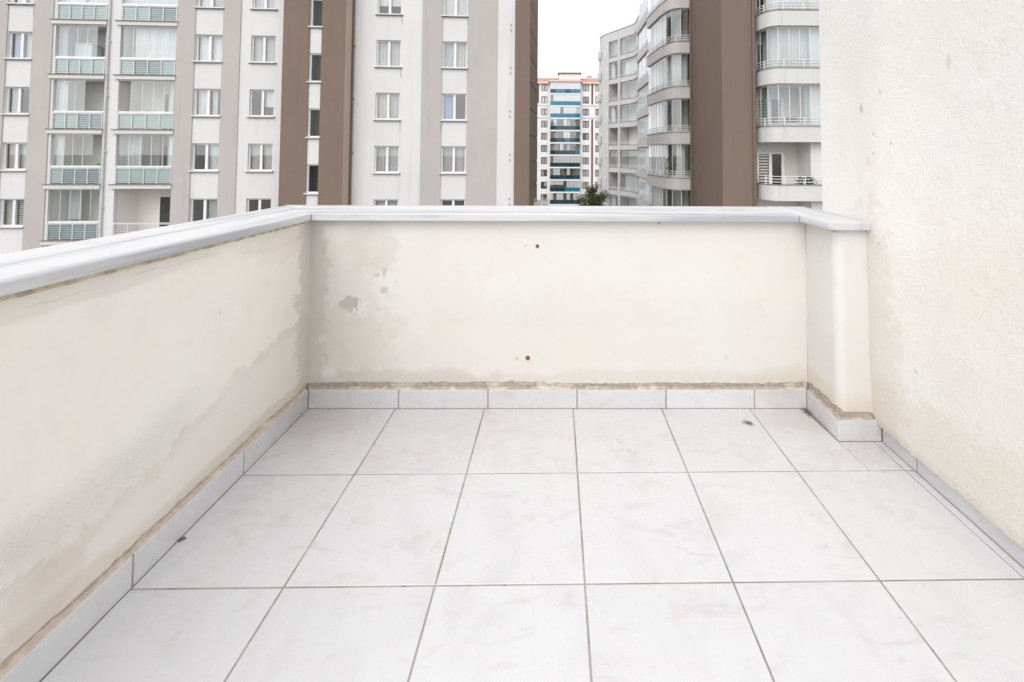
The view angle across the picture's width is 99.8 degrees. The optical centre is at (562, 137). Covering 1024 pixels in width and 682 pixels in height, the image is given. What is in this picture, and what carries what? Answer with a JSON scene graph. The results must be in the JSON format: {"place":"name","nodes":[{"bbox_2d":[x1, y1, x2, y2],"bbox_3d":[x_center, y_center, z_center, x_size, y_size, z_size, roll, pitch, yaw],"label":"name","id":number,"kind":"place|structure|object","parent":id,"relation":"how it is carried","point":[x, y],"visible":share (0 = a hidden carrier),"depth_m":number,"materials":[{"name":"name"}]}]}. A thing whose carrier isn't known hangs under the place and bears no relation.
{"place":"outdoors","nodes":[
{"label":"outdoors","id":0,"kind":"place"},
{"bbox_2d":[73,43,102,73],"bbox_3d":[-25.995,-4.201,23.453,0.960,1.800,0.560,0,-2,-3],"label":"window","id":1,"kind":"structure","parent":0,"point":[94,50],"depth_m":23.22,"materials":[{"name":"glass"}]},
{"bbox_2d":[0,0,549,253],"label":"apartment building","id":2,"kind":"structure","parent":0,"point":[167,112],"depth_m":22.99,"materials":[{"name":"white paint"}]},
{"bbox_2d":[0,199,23,227],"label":"window","id":3,"kind":"structure","parent":2,"relation":"in","point":[12,212],"depth_m":22.31,"materials":[{"name":"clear glass"}]},
{"bbox_2d":[0,143,26,171],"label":"window","id":4,"kind":"structure","parent":2,"relation":"in","point":[15,153],"depth_m":22.41,"materials":[{"name":"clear glass"}]},
{"bbox_2d":[0,87,29,115],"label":"window","id":5,"kind":"structure","parent":2,"relation":"in","point":[17,97],"depth_m":22.51,"materials":[{"name":"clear glass"}]},
{"bbox_2d":[3,32,31,59],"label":"window","id":6,"kind":"structure","parent":2,"relation":"in","point":[20,42],"depth_m":22.61,"materials":[{"name":"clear glass"}]},
{"bbox_2d":[6,0,34,4],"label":"window","id":7,"kind":"structure","parent":2,"relation":"in","point":[14,2],"depth_m":22.43,"materials":[{"name":"clear glass"}]},
{"bbox_2d":[188,143,218,171],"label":"window","id":8,"kind":"structure","parent":2,"relation":"in","point":[205,155],"depth_m":23.03,"materials":[{"name":"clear glass"}]},
{"bbox_2d":[191,199,216,221],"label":"window","id":9,"kind":"structure","parent":2,"relation":"in","point":[201,209],"depth_m":22.95,"materials":[{"name":"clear glass"}]},
{"bbox_2d":[190,89,220,116],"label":"window","id":10,"kind":"structure","parent":2,"relation":"in","point":[207,101],"depth_m":23.10,"materials":[{"name":"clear glass"}]},
{"bbox_2d":[192,35,222,62],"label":"window","id":11,"kind":"structure","parent":2,"relation":"in","point":[209,47],"depth_m":23.20,"materials":[{"name":"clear glass"}]},
{"bbox_2d":[194,0,223,8],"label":"window","id":12,"kind":"structure","parent":2,"relation":"in","point":[203,4],"depth_m":23.28,"materials":[{"name":"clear glass"}]},
{"bbox_2d":[244,144,272,171],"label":"window","id":13,"kind":"structure","parent":2,"relation":"in","point":[260,155],"depth_m":23.16,"materials":[{"name":"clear glass"}]},
{"bbox_2d":[247,198,270,211],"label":"window","id":14,"kind":"structure","parent":2,"relation":"in","point":[254,204],"depth_m":24.11,"materials":[{"name":"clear glass"}]},
{"bbox_2d":[246,90,274,117],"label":"window","id":15,"kind":"structure","parent":2,"relation":"in","point":[262,101],"depth_m":23.30,"materials":[{"name":"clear glass"}]},
{"bbox_2d":[248,36,275,63],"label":"window","id":16,"kind":"structure","parent":2,"relation":"in","point":[263,47],"depth_m":23.36,"materials":[{"name":"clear glass"}]},
{"bbox_2d":[249,0,277,9],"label":"window","id":17,"kind":"structure","parent":2,"relation":"in","point":[258,4],"depth_m":23.44,"materials":[{"name":"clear glass"}]},
{"bbox_2d":[303,164,318,194],"bbox_3d":[-12.971,2.163,22.241,0.757,1.575,0.260,0,-2,-3],"label":"window","id":18,"kind":"structure","parent":2,"relation":"in","point":[308,169],"depth_m":22.28,"materials":[{"name":"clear glass"}]},
{"bbox_2d":[305,109,320,138],"bbox_3d":[-12.958,-0.735,22.344,0.757,1.575,0.260,0,-2,-3],"label":"window","id":19,"kind":"structure","parent":2,"relation":"in","point":[309,130],"depth_m":22.38,"materials":[{"name":"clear glass"}]},
{"bbox_2d":[306,53,321,82],"bbox_3d":[-12.945,-3.633,22.448,0.757,1.575,0.260,0,-2,-3],"label":"window","id":20,"kind":"structure","parent":2,"relation":"in","point":[311,54],"depth_m":22.50,"materials":[{"name":"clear glass"}]},
{"bbox_2d":[308,0,322,27],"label":"window","id":21,"kind":"structure","parent":2,"relation":"in","point":[312,13],"depth_m":22.59,"materials":[{"name":"clear glass"}]},
{"bbox_2d":[372,146,399,173],"bbox_3d":[-9.584,1.217,23.408,1.451,1.535,0.432,0,-2,-3],"label":"window","id":22,"kind":"structure","parent":2,"relation":"in","point":[386,157],"depth_m":23.56,"materials":[{"name":"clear glass"}]},
{"bbox_2d":[374,199,397,204],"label":"window","id":23,"kind":"structure","parent":2,"relation":"in","point":[376,201],"depth_m":23.46,"materials":[{"name":"clear glass"}]},
{"bbox_2d":[373,93,400,120],"bbox_3d":[-9.571,-1.682,23.510,1.451,1.535,0.429,0,-2,-3],"label":"window","id":24,"kind":"structure","parent":2,"relation":"in","point":[387,104],"depth_m":23.65,"materials":[{"name":"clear glass"}]},
{"bbox_2d":[374,40,401,67],"bbox_3d":[-9.558,-4.580,23.614,1.451,1.535,0.429,0,-2,-3],"label":"window","id":25,"kind":"structure","parent":2,"relation":"in","point":[388,52],"depth_m":23.76,"materials":[{"name":"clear glass"}]},
{"bbox_2d":[375,0,402,15],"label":"window","id":26,"kind":"structure","parent":2,"relation":"in","point":[385,7],"depth_m":23.86,"materials":[{"name":"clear glass"}]},
{"bbox_2d":[439,146,466,174],"bbox_3d":[-6.006,1.245,23.621,1.475,1.545,0.427,0,-2,-3],"label":"window","id":27,"kind":"structure","parent":2,"relation":"in","point":[453,162],"depth_m":23.78,"materials":[{"name":"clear glass"}]},
{"bbox_2d":[441,199,464,205],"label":"window","id":28,"kind":"structure","parent":2,"relation":"in","point":[459,202],"depth_m":25.80,"materials":[{"name":"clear glass"}]},
{"bbox_2d":[440,94,466,121],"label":"window","id":29,"kind":"structure","parent":2,"relation":"in","point":[453,105],"depth_m":23.88,"materials":[{"name":"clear glass"}]},
{"bbox_2d":[441,42,467,68],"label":"window","id":30,"kind":"structure","parent":2,"relation":"in","point":[454,53],"depth_m":23.99,"materials":[{"name":"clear glass"}]},
{"bbox_2d":[441,0,468,17],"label":"window","id":31,"kind":"structure","parent":2,"relation":"in","point":[452,8],"depth_m":24.09,"materials":[{"name":"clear glass"}]},
{"bbox_2d":[39,408,1023,681],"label":"terrace floor","id":32,"kind":"structure","parent":0,"point":[527,546],"depth_m":1.20,"materials":[{"name":"tile"}]},
{"bbox_2d":[0,206,311,681],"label":"parapet wall","id":33,"kind":"structure","parent":32,"relation":"on","point":[153,396],"depth_m":1.14,"materials":[{"name":"paint"}]},
{"bbox_2d":[286,205,881,440],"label":"parapet wall","id":34,"kind":"structure","parent":32,"relation":"on","point":[560,307],"depth_m":1.96,"materials":[{"name":"paint"}]},
{"bbox_2d":[536,72,598,205],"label":"apartment building","id":35,"kind":"structure","parent":0,"point":[567,143],"depth_m":102.78,"materials":[{"name":"white paint"}]},
{"bbox_2d":[541,109,546,114],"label":"window","id":36,"kind":"structure","parent":35,"relation":"in","point":[543,111],"depth_m":103.48,"materials":[{"name":"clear glass"}]},
{"bbox_2d":[541,121,546,127],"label":"window","id":37,"kind":"structure","parent":35,"relation":"in","point":[543,123],"depth_m":103.35,"materials":[{"name":"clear glass"}]},
{"bbox_2d":[541,133,546,139],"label":"window","id":38,"kind":"structure","parent":35,"relation":"in","point":[543,135],"depth_m":103.25,"materials":[{"name":"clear glass"}]},
{"bbox_2d":[541,145,546,151],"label":"window","id":39,"kind":"structure","parent":35,"relation":"in","point":[543,147],"depth_m":103.15,"materials":[{"name":"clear glass"}]},
{"bbox_2d":[541,157,546,163],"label":"window","id":40,"kind":"structure","parent":35,"relation":"in","point":[543,159],"depth_m":103.05,"materials":[{"name":"clear glass"}]},
{"bbox_2d":[541,169,546,175],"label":"window","id":41,"kind":"structure","parent":35,"relation":"in","point":[543,171],"depth_m":102.97,"materials":[{"name":"clear glass"}]},
{"bbox_2d":[541,182,546,188],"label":"window","id":42,"kind":"structure","parent":35,"relation":"in","point":[543,184],"depth_m":105.01,"materials":[{"name":"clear glass"}]},
{"bbox_2d":[541,194,546,199],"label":"window","id":43,"kind":"structure","parent":35,"relation":"in","point":[543,196],"depth_m":102.75,"materials":[{"name":"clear glass"}]},
{"bbox_2d":[541,84,547,90],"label":"window","id":44,"kind":"structure","parent":35,"relation":"in","point":[544,87],"depth_m":103.55,"materials":[{"name":"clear glass"}]},
{"bbox_2d":[541,96,547,102],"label":"window","id":45,"kind":"structure","parent":35,"relation":"in","point":[543,98],"depth_m":103.57,"materials":[{"name":"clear glass"}]},
{"bbox_2d":[582,170,588,176],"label":"window","id":46,"kind":"structure","parent":35,"relation":"in","point":[585,173],"depth_m":102.95,"materials":[{"name":"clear glass"}]},
{"bbox_2d":[582,182,588,188],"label":"window","id":47,"kind":"structure","parent":35,"relation":"in","point":[584,184],"depth_m":102.90,"materials":[{"name":"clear glass"}]},
{"bbox_2d":[583,85,588,90],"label":"window","id":48,"kind":"structure","parent":35,"relation":"in","point":[585,87],"depth_m":103.76,"materials":[{"name":"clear glass"}]},
{"bbox_2d":[583,97,588,103],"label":"window","id":49,"kind":"structure","parent":35,"relation":"in","point":[585,99],"depth_m":105.85,"materials":[{"name":"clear glass"}]},
{"bbox_2d":[583,109,588,115],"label":"window","id":50,"kind":"structure","parent":35,"relation":"in","point":[585,111],"depth_m":103.54,"materials":[{"name":"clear glass"}]},
{"bbox_2d":[583,121,588,127],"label":"window","id":51,"kind":"structure","parent":35,"relation":"in","point":[585,123],"depth_m":103.43,"materials":[{"name":"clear glass"}]},
{"bbox_2d":[583,133,588,139],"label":"window","id":52,"kind":"structure","parent":35,"relation":"in","point":[585,135],"depth_m":103.20,"materials":[{"name":"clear glass"}]},
{"bbox_2d":[583,145,588,151],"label":"window","id":53,"kind":"structure","parent":35,"relation":"in","point":[585,147],"depth_m":103.23,"materials":[{"name":"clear glass"}]},
{"bbox_2d":[583,157,588,163],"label":"window","id":54,"kind":"structure","parent":35,"relation":"in","point":[585,159],"depth_m":103.10,"materials":[{"name":"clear glass"}]},
{"bbox_2d":[537,0,641,77],"label":"sky","id":55,"kind":"structure","parent":0,"point":[569,31],"materials":[{"name":"white"}]},
{"bbox_2d":[573,184,610,205],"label":"street tree","id":56,"kind":"object","parent":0,"point":[592,199],"visible":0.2,"depth_m":47.20,"materials":[{"name":"green plant"}]},
{"bbox_2d":[328,409,856,472],"bbox_3d":[0.036,1.215,1.740,2.298,0.002,0.386,0,-2,0],"label":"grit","id":57,"kind":"object","parent":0,"point":[806,411],"visible":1,"depth_m":1.91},
{"bbox_2d":[597,15,638,205],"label":"apartment building","id":58,"kind":"structure","parent":0,"point":[617,119],"depth_m":56.26,"materials":[{"name":"paint"}]},
{"bbox_2d":[605,112,607,122],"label":"window","id":59,"kind":"structure","parent":58,"relation":"in","point":[606,113],"depth_m":57.76,"materials":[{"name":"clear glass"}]},
{"bbox_2d":[605,134,607,143],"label":"window","id":60,"kind":"structure","parent":58,"relation":"in","point":[606,135],"depth_m":57.66,"materials":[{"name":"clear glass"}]},
{"bbox_2d":[605,155,607,165],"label":"window","id":61,"kind":"structure","parent":58,"relation":"in","point":[606,156],"depth_m":57.55,"materials":[{"name":"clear glass"}]},
{"bbox_2d":[605,177,607,187],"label":"window","id":62,"kind":"structure","parent":58,"relation":"in","point":[606,178],"depth_m":57.44,"materials":[{"name":"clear glass"}]},
{"bbox_2d":[637,0,822,210],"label":"apartment building","id":63,"kind":"structure","parent":0,"point":[724,87],"depth_m":22.83,"materials":[{"name":"paint"}]},
{"bbox_2d":[664,158,678,181],"bbox_3d":[7.183,2.234,28.233,1.339,1.826,1.361,0,-2,0],"label":"potted plant","id":64,"kind":"object","parent":63,"relation":"on","point":[670,165],"visible":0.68,"depth_m":28.12,"materials":[{"name":"green plant"}]},
{"bbox_2d":[755,0,762,15],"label":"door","id":65,"kind":"structure","parent":63,"relation":"in","point":[756,1],"depth_m":23.09,"materials":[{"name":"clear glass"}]},
{"bbox_2d":[755,43,762,70],"bbox_3d":[11.062,-3.953,22.989,1.450,2.200,0.106,0,-2,0],"label":"door","id":66,"kind":"structure","parent":63,"relation":"in","point":[757,45],"depth_m":23.00,"materials":[{"name":"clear glass"}]},
{"bbox_2d":[756,98,783,125],"bbox_3d":[11.049,-1.029,22.885,1.450,2.200,0.106,0,-2,0],"label":"door","id":67,"kind":"structure","parent":63,"relation":"in","point":[773,102],"depth_m":22.89,"materials":[{"name":"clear glass"}]},
{"bbox_2d":[757,153,784,183],"bbox_3d":[11.036,1.894,22.780,1.450,2.200,0.106,0,-2,0],"label":"door","id":68,"kind":"structure","parent":63,"relation":"in","point":[768,164],"depth_m":22.78,"materials":[{"name":"clear glass"}]},
{"bbox_2d":[784,116,802,124],"bbox_3d":[12.075,-0.569,22.473,0.720,1.200,0.520,0,-2,0],"label":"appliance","id":69,"kind":"object","parent":63,"relation":"on","point":[792,121],"visible":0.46,"depth_m":22.65,"materials":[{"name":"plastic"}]},
{"bbox_2d":[795,177,804,184],"bbox_3d":[11.864,2.435,21.473,0.575,1.042,0.557,-2,-3,41],"label":"potted plant","id":70,"kind":"object","parent":63,"relation":"on","point":[799,183],"visible":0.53,"depth_m":21.43,"materials":[{"name":"green plant"}]},
{"bbox_2d":[802,177,816,184],"bbox_3d":[12.313,2.428,21.426,0.675,1.057,0.675,0,-2,0],"label":"potted plant","id":71,"kind":"object","parent":63,"relation":"on","point":[810,180],"visible":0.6,"depth_m":21.43,"materials":[{"name":"green plant"}]},
{"bbox_2d":[819,0,1023,566],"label":"house wall","id":72,"kind":"structure","parent":0,"point":[922,127],"depth_m":1.44,"materials":[{"name":"white paint"}]}
]}

